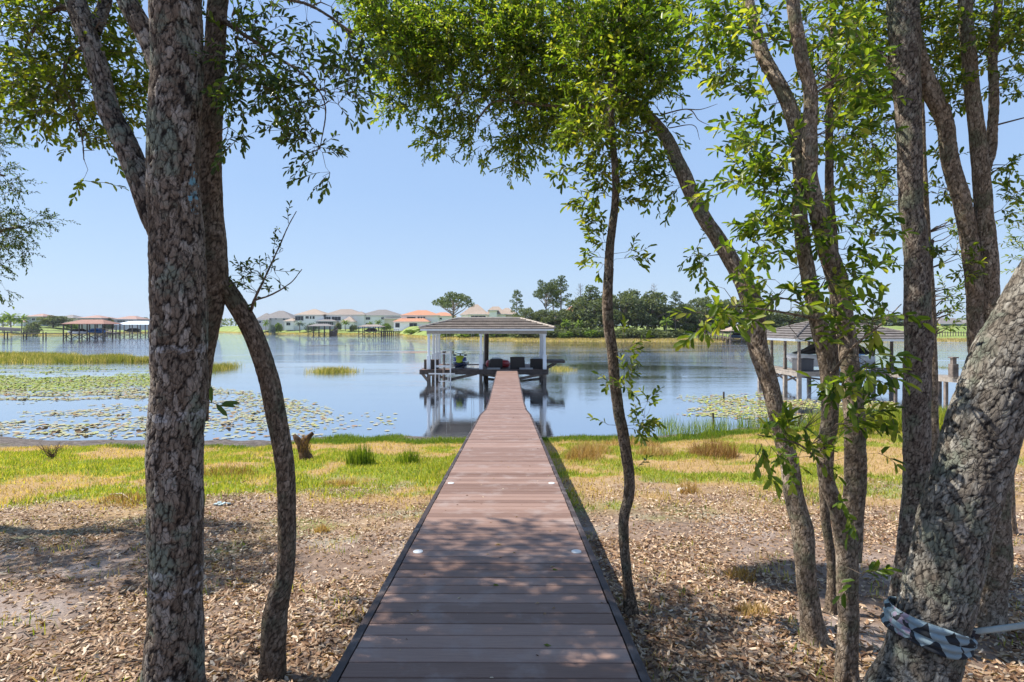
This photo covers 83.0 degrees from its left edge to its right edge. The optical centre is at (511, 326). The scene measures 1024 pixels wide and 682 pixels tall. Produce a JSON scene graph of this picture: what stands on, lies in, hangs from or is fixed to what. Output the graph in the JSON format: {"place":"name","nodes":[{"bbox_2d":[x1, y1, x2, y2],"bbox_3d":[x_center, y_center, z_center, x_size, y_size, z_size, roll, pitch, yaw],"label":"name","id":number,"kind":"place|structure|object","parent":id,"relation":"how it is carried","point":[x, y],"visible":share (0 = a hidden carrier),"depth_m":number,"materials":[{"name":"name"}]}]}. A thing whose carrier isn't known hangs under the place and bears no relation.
{"place":"outdoors","nodes":[
{"label":"outdoors","id":0,"kind":"place"},
{"bbox_2d":[0,350,148,362],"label":"marsh grass","id":1,"kind":"structure","parent":0,"point":[29,357],"depth_m":69.80,"materials":[{"name":"plant"}]},
{"bbox_2d":[424,359,438,368],"bbox_3d":[-6.050,2.846,43.500,1.080,0.708,0.800,0,0,0],"label":"storage box","id":2,"kind":"object","parent":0,"point":[432,363],"visible":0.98,"depth_m":43.12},
{"bbox_2d":[0,326,966,341],"bbox_3d":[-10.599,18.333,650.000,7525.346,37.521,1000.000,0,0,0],"label":"shore","id":3,"kind":"structure","parent":0,"point":[237,329],"depth_m":263.18,"materials":[{"name":"plant"}]},
{"bbox_2d":[0,311,22,333],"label":"palm tree","id":4,"kind":"object","parent":3,"relation":"on","point":[9,317],"visible":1,"depth_m":279.44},
{"bbox_2d":[13,314,30,332],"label":"palm tree","id":5,"kind":"object","parent":3,"relation":"on","point":[23,318],"visible":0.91,"depth_m":284.73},
{"bbox_2d":[23,321,42,334],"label":"bush","id":6,"kind":"object","parent":3,"relation":"on","point":[33,327],"visible":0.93,"depth_m":274.71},
{"bbox_2d":[16,314,58,325],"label":"house","id":7,"kind":"structure","parent":3,"relation":"on","point":[33,318],"depth_m":340.00,"materials":[{"name":"grey paint"}]},
{"bbox_2d":[32,315,74,327],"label":"oak tree","id":8,"kind":"object","parent":3,"relation":"on","point":[50,319],"visible":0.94,"depth_m":327.26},
{"bbox_2d":[78,315,114,329],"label":"house","id":9,"kind":"structure","parent":3,"relation":"on","point":[97,317],"depth_m":345.00,"materials":[{"name":"grey paint"}]},
{"bbox_2d":[114,316,149,329],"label":"house","id":10,"kind":"structure","parent":3,"relation":"on","point":[126,319],"depth_m":350.00,"materials":[{"name":"grey paint"}]},
{"bbox_2d":[257,311,294,329],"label":"house","id":11,"kind":"structure","parent":3,"relation":"on","point":[280,317],"depth_m":335.00,"materials":[{"name":"grey paint"}]},
{"bbox_2d":[283,309,325,329],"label":"house","id":12,"kind":"structure","parent":3,"relation":"on","point":[309,316],"depth_m":332.00,"materials":[{"name":"white paint"}]},
{"bbox_2d":[304,322,317,330],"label":"bush","id":13,"kind":"object","parent":3,"relation":"on","point":[308,327],"visible":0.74,"depth_m":320.49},
{"bbox_2d":[314,309,365,329],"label":"house","id":14,"kind":"structure","parent":3,"relation":"on","point":[355,317],"depth_m":330.50,"materials":[{"name":"white paint"}]},
{"bbox_2d":[364,310,401,327],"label":"house","id":15,"kind":"structure","parent":3,"relation":"on","point":[387,316],"depth_m":332.00,"materials":[{"name":"white paint"}]},
{"bbox_2d":[392,310,456,330],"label":"house","id":16,"kind":"structure","parent":3,"relation":"on","point":[416,318],"depth_m":289.29,"materials":[{"name":"white paint"}]},
{"bbox_2d":[431,291,474,334],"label":"pine tree","id":17,"kind":"object","parent":3,"relation":"on","point":[444,302],"visible":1,"depth_m":202.94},
{"bbox_2d":[0,318,965,325],"bbox_3d":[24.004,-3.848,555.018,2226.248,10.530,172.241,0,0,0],"label":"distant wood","id":18,"kind":"object","parent":3,"relation":"on","point":[223,323],"visible":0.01,"depth_m":515.93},
{"bbox_2d":[460,304,514,316],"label":"house","id":19,"kind":"structure","parent":3,"relation":"on","point":[476,310],"depth_m":241.26,"materials":[{"name":"white paint"}]},
{"bbox_2d":[509,289,523,312],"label":"pine tree","id":20,"kind":"object","parent":3,"relation":"on","point":[514,296],"visible":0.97,"depth_m":199.76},
{"bbox_2d":[512,307,545,321],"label":"oak tree","id":21,"kind":"object","parent":3,"relation":"on","point":[525,313],"visible":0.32,"depth_m":188.10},
{"bbox_2d":[532,280,559,309],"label":"pine tree","id":22,"kind":"object","parent":3,"relation":"on","point":[542,290],"visible":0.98,"depth_m":199.47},
{"bbox_2d":[531,309,570,329],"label":"oak tree","id":23,"kind":"object","parent":3,"relation":"on","point":[550,318],"visible":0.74,"depth_m":184.97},
{"bbox_2d":[544,279,563,309],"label":"pine tree","id":24,"kind":"object","parent":3,"relation":"on","point":[554,280],"visible":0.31,"depth_m":202.72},
{"bbox_2d":[546,328,566,337],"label":"bush","id":25,"kind":"object","parent":3,"relation":"on","point":[560,331],"visible":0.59,"depth_m":172.39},
{"bbox_2d":[548,275,573,309],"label":"pine tree","id":26,"kind":"object","parent":3,"relation":"on","point":[560,291],"visible":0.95,"depth_m":197.37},
{"bbox_2d":[554,330,578,338],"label":"bush","id":27,"kind":"object","parent":3,"relation":"on","point":[570,334],"visible":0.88,"depth_m":171.00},
{"bbox_2d":[557,308,585,327],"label":"oak tree","id":28,"kind":"object","parent":3,"relation":"on","point":[566,311],"visible":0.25,"depth_m":189.45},
{"bbox_2d":[566,327,588,337],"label":"bush","id":29,"kind":"object","parent":3,"relation":"on","point":[579,330],"visible":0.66,"depth_m":171.27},
{"bbox_2d":[577,329,602,337],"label":"bush","id":30,"kind":"object","parent":3,"relation":"on","point":[590,333],"visible":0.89,"depth_m":169.90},
{"bbox_2d":[580,284,601,329],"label":"pine tree","id":31,"kind":"object","parent":3,"relation":"on","point":[591,288],"visible":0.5,"depth_m":189.15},
{"bbox_2d":[565,295,618,329],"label":"oak tree","id":32,"kind":"object","parent":3,"relation":"on","point":[582,312],"visible":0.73,"depth_m":182.28,"materials":[{"name":"plant"}]},
{"bbox_2d":[615,330,632,338],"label":"bush","id":33,"kind":"object","parent":3,"relation":"on","point":[620,335],"visible":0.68,"depth_m":168.92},
{"bbox_2d":[590,288,658,328],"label":"oak tree","id":34,"kind":"object","parent":3,"relation":"on","point":[621,301],"visible":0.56,"depth_m":179.48,"materials":[{"name":"plant"}]},
{"bbox_2d":[616,327,637,337],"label":"bush","id":35,"kind":"object","parent":3,"relation":"on","point":[630,330],"visible":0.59,"depth_m":171.00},
{"bbox_2d":[630,329,654,337],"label":"bush","id":36,"kind":"object","parent":3,"relation":"on","point":[640,332],"visible":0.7,"depth_m":167.86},
{"bbox_2d":[622,290,678,329],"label":"oak tree","id":37,"kind":"object","parent":3,"relation":"on","point":[657,299],"visible":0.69,"depth_m":179.20,"materials":[{"name":"plant"}]},
{"bbox_2d":[651,331,674,337],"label":"bush","id":38,"kind":"object","parent":3,"relation":"on","point":[665,334],"visible":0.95,"depth_m":167.29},
{"bbox_2d":[649,310,681,330],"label":"oak tree","id":39,"kind":"object","parent":3,"relation":"on","point":[662,317],"visible":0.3,"depth_m":183.68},
{"bbox_2d":[660,316,672,330],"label":"palm tree","id":40,"kind":"object","parent":3,"relation":"on","point":[665,321],"visible":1,"depth_m":171.74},
{"bbox_2d":[662,329,689,335],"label":"bush","id":41,"kind":"object","parent":3,"relation":"on","point":[677,332],"visible":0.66,"depth_m":170.17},
{"bbox_2d":[668,291,684,328],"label":"pine tree","id":42,"kind":"object","parent":3,"relation":"on","point":[676,299],"visible":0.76,"depth_m":181.58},
{"bbox_2d":[678,325,697,330],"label":"bush","id":43,"kind":"object","parent":3,"relation":"on","point":[683,328],"visible":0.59,"depth_m":182.70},
{"bbox_2d":[670,303,711,330],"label":"oak tree","id":44,"kind":"object","parent":3,"relation":"on","point":[692,319],"visible":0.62,"depth_m":182.70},
{"bbox_2d":[682,295,730,327],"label":"oak tree","id":45,"kind":"object","parent":3,"relation":"on","point":[702,302],"visible":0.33,"depth_m":187.63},
{"bbox_2d":[724,299,744,325],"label":"oak tree","id":46,"kind":"object","parent":3,"relation":"on","point":[740,312],"visible":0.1,"depth_m":190.41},
{"bbox_2d":[742,310,787,323],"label":"oak tree","id":47,"kind":"object","parent":3,"relation":"on","point":[772,317],"visible":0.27,"depth_m":210.10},
{"bbox_2d":[773,311,807,323],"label":"oak tree","id":48,"kind":"object","parent":3,"relation":"on","point":[787,318],"visible":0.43,"depth_m":215.64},
{"bbox_2d":[869,314,902,325],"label":"oak tree","id":49,"kind":"object","parent":3,"relation":"on","point":[888,320],"visible":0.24,"depth_m":230.58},
{"bbox_2d":[937,318,966,325],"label":"house","id":50,"kind":"structure","parent":3,"relation":"on","point":[942,322],"depth_m":250.96,"materials":[{"name":"white"}]},
{"bbox_2d":[937,331,966,336],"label":"railing fence","id":51,"kind":"object","parent":3,"relation":"on","point":[958,332],"visible":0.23,"depth_m":175.92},
{"bbox_2d":[0,333,967,440],"bbox_3d":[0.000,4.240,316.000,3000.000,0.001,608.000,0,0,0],"label":"lake water","id":52,"kind":"structure","parent":0,"point":[388,380],"depth_m":41.47,"materials":[{"name":"blue liquid"}]},
{"bbox_2d":[0,327,20,331],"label":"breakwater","id":53,"kind":"object","parent":52,"relation":"on","point":[9,329],"visible":1,"depth_m":238.75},
{"bbox_2d":[0,320,120,339],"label":"dock shelter","id":54,"kind":"object","parent":52,"relation":"in","point":[94,322],"visible":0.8,"depth_m":186.06,"materials":[{"name":"red tile"}]},
{"bbox_2d":[98,321,148,336],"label":"dock shelter","id":55,"kind":"object","parent":52,"relation":"in","point":[137,323],"visible":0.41,"depth_m":225.01,"materials":[{"name":"white metal"}]},
{"bbox_2d":[0,365,396,438],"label":"lily pads","id":56,"kind":"object","parent":52,"relation":"on","point":[69,380],"visible":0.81,"depth_m":34.24,"materials":[{"name":"plant"}]},
{"bbox_2d":[213,361,242,369],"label":"reed clump","id":57,"kind":"object","parent":52,"relation":"on","point":[221,366],"visible":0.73,"depth_m":57.95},
{"bbox_2d":[309,324,337,335],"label":"dock shelter","id":58,"kind":"object","parent":52,"relation":"in","point":[333,332],"visible":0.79,"depth_m":266.64,"materials":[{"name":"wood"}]},
{"bbox_2d":[303,365,363,373],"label":"reed clump","id":59,"kind":"object","parent":52,"relation":"on","point":[331,370],"visible":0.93,"depth_m":53.56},
{"bbox_2d":[357,324,399,335],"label":"dock shelter","id":60,"kind":"object","parent":52,"relation":"in","point":[384,331],"visible":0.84,"depth_m":263.23,"materials":[{"name":"brown tile"}]},
{"bbox_2d":[429,351,454,384],"bbox_3d":[-5.100,3.290,42.070,1.900,3.000,0.230,0,0,0],"label":"lift","id":61,"kind":"object","parent":52,"relation":"in","point":[435,373],"visible":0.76,"depth_m":42.05,"materials":[{"name":"metal"}]},
{"bbox_2d":[0,331,966,341],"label":"shore reeds","id":62,"kind":"object","parent":52,"relation":"in","point":[602,339],"visible":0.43,"depth_m":167.40,"materials":[{"name":"plant"}]},
{"bbox_2d":[418,317,564,383],"bbox_3d":[-1.452,2.051,45.825,10.754,5.583,7.890,0,0,0],"label":"boathouse","id":63,"kind":"object","parent":52,"relation":"in","point":[485,326],"visible":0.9,"depth_m":42.73,"materials":[{"name":"white paint"}]},
{"bbox_2d":[446,334,466,368],"bbox_3d":[-4.000,1.800,45.000,1.923,3.160,2.800,0,0,0],"label":"lift cradle","id":64,"kind":"object","parent":63,"relation":"on","point":[446,352],"visible":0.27,"depth_m":43.79,"materials":[{"name":"metal"}]},
{"bbox_2d":[452,352,468,367],"bbox_3d":[-4.000,2.610,44.975,1.240,1.221,3.250,0,0,0],"label":"jet ski","id":65,"kind":"object","parent":64,"relation":"on","point":[460,361],"visible":1,"depth_m":43.91,"materials":[{"name":"blue plastic"}]},
{"bbox_2d":[488,357,502,368],"bbox_3d":[-1.249,2.760,43.745,0.960,0.839,0.790,0,0,-13],"label":"patio armchair","id":66,"kind":"object","parent":63,"relation":"on","point":[495,362],"visible":0.91,"depth_m":43.39,"materials":[{"name":"wicker"}]},
{"bbox_2d":[485,359,509,367],"bbox_3d":[-1.100,2.900,45.100,1.940,0.580,1.940,0,0,0],"label":"towable tube","id":67,"kind":"object","parent":63,"relation":"on","point":[506,363],"visible":0.38,"depth_m":44.56,"materials":[{"name":"red plastic"}]},
{"bbox_2d":[510,357,524,368],"bbox_3d":[0.420,2.730,43.595,1.090,0.900,0.790,0,0,3],"label":"patio armchair","id":68,"kind":"object","parent":63,"relation":"on","point":[517,362],"visible":0.91,"depth_m":43.20,"materials":[{"name":"wicker"}]},
{"bbox_2d":[530,357,542,368],"bbox_3d":[1.948,2.760,43.845,1.010,0.839,0.790,0,0,17],"label":"patio armchair","id":69,"kind":"object","parent":63,"relation":"on","point":[536,362],"visible":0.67,"depth_m":43.49,"materials":[{"name":"wicker"}]},
{"bbox_2d":[549,365,573,371],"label":"reed clump","id":70,"kind":"object","parent":52,"relation":"on","point":[561,368],"visible":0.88,"depth_m":56.54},
{"bbox_2d":[696,326,744,341],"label":"dock shelter","id":71,"kind":"object","parent":52,"relation":"in","point":[720,337],"visible":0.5,"depth_m":160.47,"materials":[{"name":"beige tile"}]},
{"bbox_2d":[649,412,818,439],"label":"rushes","id":72,"kind":"object","parent":52,"relation":"in","point":[708,431],"visible":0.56,"depth_m":22.86,"materials":[{"name":"plant"}]},
{"bbox_2d":[676,392,894,423],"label":"lily pads","id":73,"kind":"object","parent":52,"relation":"on","point":[763,409],"visible":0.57,"depth_m":30.45,"materials":[{"name":"plant"}]},
{"bbox_2d":[758,321,903,388],"bbox_3d":[23.150,2.205,42.100,9.170,5.310,8.151,0,0,0],"label":"boathouse","id":74,"kind":"object","parent":52,"relation":"in","point":[801,330],"visible":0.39,"depth_m":39.97,"materials":[{"name":"grey wood"}]},
{"bbox_2d":[791,358,813,370],"bbox_3d":[19.900,2.607,39.600,1.060,0.845,1.060,0,0,0],"label":"deck box","id":75,"kind":"object","parent":74,"relation":"on","point":[807,364],"visible":0.91,"depth_m":39.10,"materials":[{"name":"grey plastic"}]},
{"bbox_2d":[787,344,874,366],"bbox_3d":[23.150,2.090,42.600,5.900,1.800,2.300,0,0,0],"label":"covered boat","id":76,"kind":"object","parent":74,"relation":"in","point":[809,351],"visible":0.3,"depth_m":41.93,"materials":[{"name":"white fabric"}]},
{"bbox_2d":[882,372,959,402],"bbox_3d":[24.500,3.658,28.875,1.454,3.965,19.967,0,0,5],"label":"side dock","id":77,"kind":"object","parent":52,"relation":"in","point":[945,379],"visible":0.11,"depth_m":32.33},
{"bbox_2d":[948,357,958,376],"bbox_3d":[23.950,2.203,31.400,0.340,1.095,0.354,0,0,0],"label":"dock post light","id":78,"kind":"object","parent":77,"relation":"on","point":[953,368],"visible":1,"depth_m":31.27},
{"bbox_2d":[0,425,1023,681],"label":"ground","id":79,"kind":"structure","parent":0,"point":[78,589],"depth_m":6.12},
{"bbox_2d":[0,53,80,308],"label":"oak tree","id":80,"kind":"object","parent":79,"relation":"on","point":[11,228],"visible":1,"depth_m":7.99,"materials":[{"name":"green plant"}]},
{"bbox_2d":[37,443,63,458],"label":"dead shrub","id":81,"kind":"object","parent":79,"relation":"on","point":[51,455],"visible":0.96,"depth_m":15.39,"materials":[{"name":"plant"}]},
{"bbox_2d":[0,0,238,681],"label":"oak tree","id":82,"kind":"object","parent":79,"relation":"on","point":[162,176],"visible":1,"depth_m":2.94,"materials":[{"name":"grey plant"}]},
{"bbox_2d":[97,488,145,506],"bbox_3d":[-5.958,2.662,8.995,0.857,0.266,0.812,0,0,0],"label":"grass tussock","id":83,"kind":"object","parent":79,"relation":"on","point":[123,500],"depth_m":8.92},
{"bbox_2d":[204,463,257,478],"bbox_3d":[-5.858,2.983,11.982,1.213,0.335,1.257,0,0,0],"label":"grass tussock","id":84,"kind":"object","parent":79,"relation":"on","point":[230,470],"depth_m":11.98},
{"bbox_2d":[188,0,403,681],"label":"oak tree","id":85,"kind":"object","parent":79,"relation":"on","point":[222,288],"visible":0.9,"depth_m":3.25,"materials":[{"name":"green plant"}]},
{"bbox_2d":[292,432,313,459],"bbox_3d":[-4.965,3.151,14.295,1.220,1.025,0.574,0,0,45],"label":"tree stump","id":86,"kind":"object","parent":79,"relation":"on","point":[303,448],"visible":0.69,"depth_m":14.43,"materials":[{"name":"brown wood"}]},
{"bbox_2d":[309,522,330,533],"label":"grass tussock","id":87,"kind":"object","parent":79,"relation":"on","point":[320,529],"depth_m":6.98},
{"bbox_2d":[324,477,357,486],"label":"grass tussock","id":88,"kind":"object","parent":79,"relation":"on","point":[345,482],"depth_m":10.54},
{"bbox_2d":[344,436,375,466],"bbox_3d":[-3.556,2.936,13.581,0.713,0.751,0.774,0,0,24],"label":"reed clump","id":89,"kind":"object","parent":79,"relation":"on","point":[356,456],"visible":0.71,"depth_m":13.48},
{"bbox_2d":[395,447,420,463],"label":"reed clump","id":90,"kind":"object","parent":79,"relation":"on","point":[410,458],"visible":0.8,"depth_m":13.89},
{"bbox_2d":[328,370,650,681],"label":"boardwalk","id":91,"kind":"structure","parent":79,"relation":"on","point":[506,630],"depth_m":3.89,"materials":[{"name":"brown wood"}]},
{"bbox_2d":[400,411,602,677],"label":"blown leaf bits","id":92,"kind":"object","parent":91,"relation":"on","point":[501,557],"visible":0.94,"depth_m":4.60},
{"bbox_2d":[0,471,1023,681],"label":"leaf litter","id":93,"kind":"object","parent":79,"relation":"on","point":[310,667],"visible":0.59,"depth_m":4.73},
{"bbox_2d":[0,488,1023,681],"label":"sprouts","id":94,"kind":"object","parent":79,"relation":"on","point":[764,569],"visible":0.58,"depth_m":5.15,"materials":[{"name":"plant"}]},
{"bbox_2d":[0,480,1023,678],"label":"twig debris","id":95,"kind":"object","parent":79,"relation":"on","point":[373,584],"visible":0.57,"depth_m":4.51,"materials":[{"name":"brown plant"}]},
{"bbox_2d":[331,0,832,650],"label":"oak tree","id":96,"kind":"object","parent":79,"relation":"on","point":[441,44],"visible":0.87,"depth_m":5.35,"materials":[{"name":"green plant"}]},
{"bbox_2d":[563,441,604,461],"bbox_3d":[1.824,3.131,14.582,1.214,0.599,1.176,0,0,0],"label":"grass tussock","id":97,"kind":"object","parent":79,"relation":"on","point":[579,456],"depth_m":14.48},
{"bbox_2d":[568,439,615,453],"bbox_3d":[2.275,3.351,16.221,1.431,0.550,1.372,0,0,0],"label":"grass tussock","id":98,"kind":"object","parent":79,"relation":"on","point":[598,447],"depth_m":16.13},
{"bbox_2d":[543,0,667,615],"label":"oak tree","id":99,"kind":"object","parent":79,"relation":"on","point":[611,136],"visible":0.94,"depth_m":4.39,"materials":[{"name":"green plant"}]},
{"bbox_2d":[605,435,661,447],"bbox_3d":[3.785,3.589,18.181,1.952,0.577,1.870,0,0,0],"label":"grass tussock","id":100,"kind":"object","parent":79,"relation":"on","point":[633,439],"depth_m":18.02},
{"bbox_2d":[634,441,674,456],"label":"grass tussock","id":101,"kind":"object","parent":79,"relation":"on","point":[647,452],"depth_m":15.19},
{"bbox_2d":[678,478,698,494],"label":"grass tussock","id":102,"kind":"object","parent":79,"relation":"on","point":[689,489],"depth_m":9.56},
{"bbox_2d":[685,434,741,459],"bbox_3d":[5.306,3.154,15.255,1.538,0.732,1.489,0,0,-26],"label":"grass tussock","id":103,"kind":"object","parent":79,"relation":"on","point":[721,450],"depth_m":14.99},
{"bbox_2d":[721,564,756,582],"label":"grass tussock","id":104,"kind":"object","parent":79,"relation":"on","point":[739,573],"depth_m":5.18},
{"bbox_2d":[734,598,773,617],"bbox_3d":[1.838,2.142,4.402,0.269,0.148,0.264,0,0,-12],"label":"grass tussock","id":105,"kind":"object","parent":79,"relation":"on","point":[753,609],"depth_m":4.39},
{"bbox_2d":[655,0,934,681],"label":"oak tree","id":106,"kind":"object","parent":79,"relation":"on","point":[847,510],"visible":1,"depth_m":3.25,"materials":[{"name":"green plant"}]},
{"bbox_2d":[769,0,897,614],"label":"oak tree","id":107,"kind":"object","parent":79,"relation":"on","point":[830,596],"visible":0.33,"depth_m":4.40,"materials":[{"name":"green plant"}]},
{"bbox_2d":[845,102,966,458],"bbox_3d":[3.613,-0.276,5.232,1.303,5.316,0.799,0,0,0],"label":"oak tree","id":108,"kind":"object","parent":79,"relation":"on","point":[935,419],"visible":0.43,"depth_m":5.18,"materials":[{"name":"green plant"}]},
{"bbox_2d":[819,0,1008,630],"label":"oak tree","id":109,"kind":"object","parent":79,"relation":"on","point":[907,21],"visible":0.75,"depth_m":4.04,"materials":[{"name":"brown plant"}]},
{"bbox_2d":[863,258,1023,681],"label":"oak tree","id":110,"kind":"object","parent":79,"relation":"on","point":[976,455],"visible":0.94,"depth_m":2.65,"materials":[{"name":"grey plant"}]},
{"bbox_2d":[880,596,1023,659],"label":"hammock strap","id":111,"kind":"object","parent":110,"relation":"attached to","point":[944,642],"visible":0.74,"depth_m":2.62,"materials":[{"name":"fabric"}]},
{"bbox_2d":[921,0,1023,637],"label":"oak tree","id":112,"kind":"object","parent":79,"relation":"on","point":[976,227],"visible":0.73,"depth_m":4.10,"materials":[{"name":"beige plant"}]},
{"bbox_2d":[996,196,1023,535],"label":"sapling tree","id":113,"kind":"object","parent":79,"relation":"on","point":[1015,532],"visible":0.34,"depth_m":6.69,"materials":[{"name":"green plant"}]},
{"bbox_2d":[0,427,1023,511],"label":"grass","id":114,"kind":"structure","parent":0,"point":[68,455],"depth_m":13.01,"materials":[{"name":"plant"}]},
{"bbox_2d":[0,0,1023,325],"label":"sky","id":115,"kind":"structure","parent":0,"point":[393,232],"materials":[{"name":"blue"}]},
{"bbox_2d":[801,404,946,435],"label":"tall grass","id":116,"kind":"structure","parent":0,"point":[898,416],"depth_m":20.16,"materials":[{"name":"plant"}]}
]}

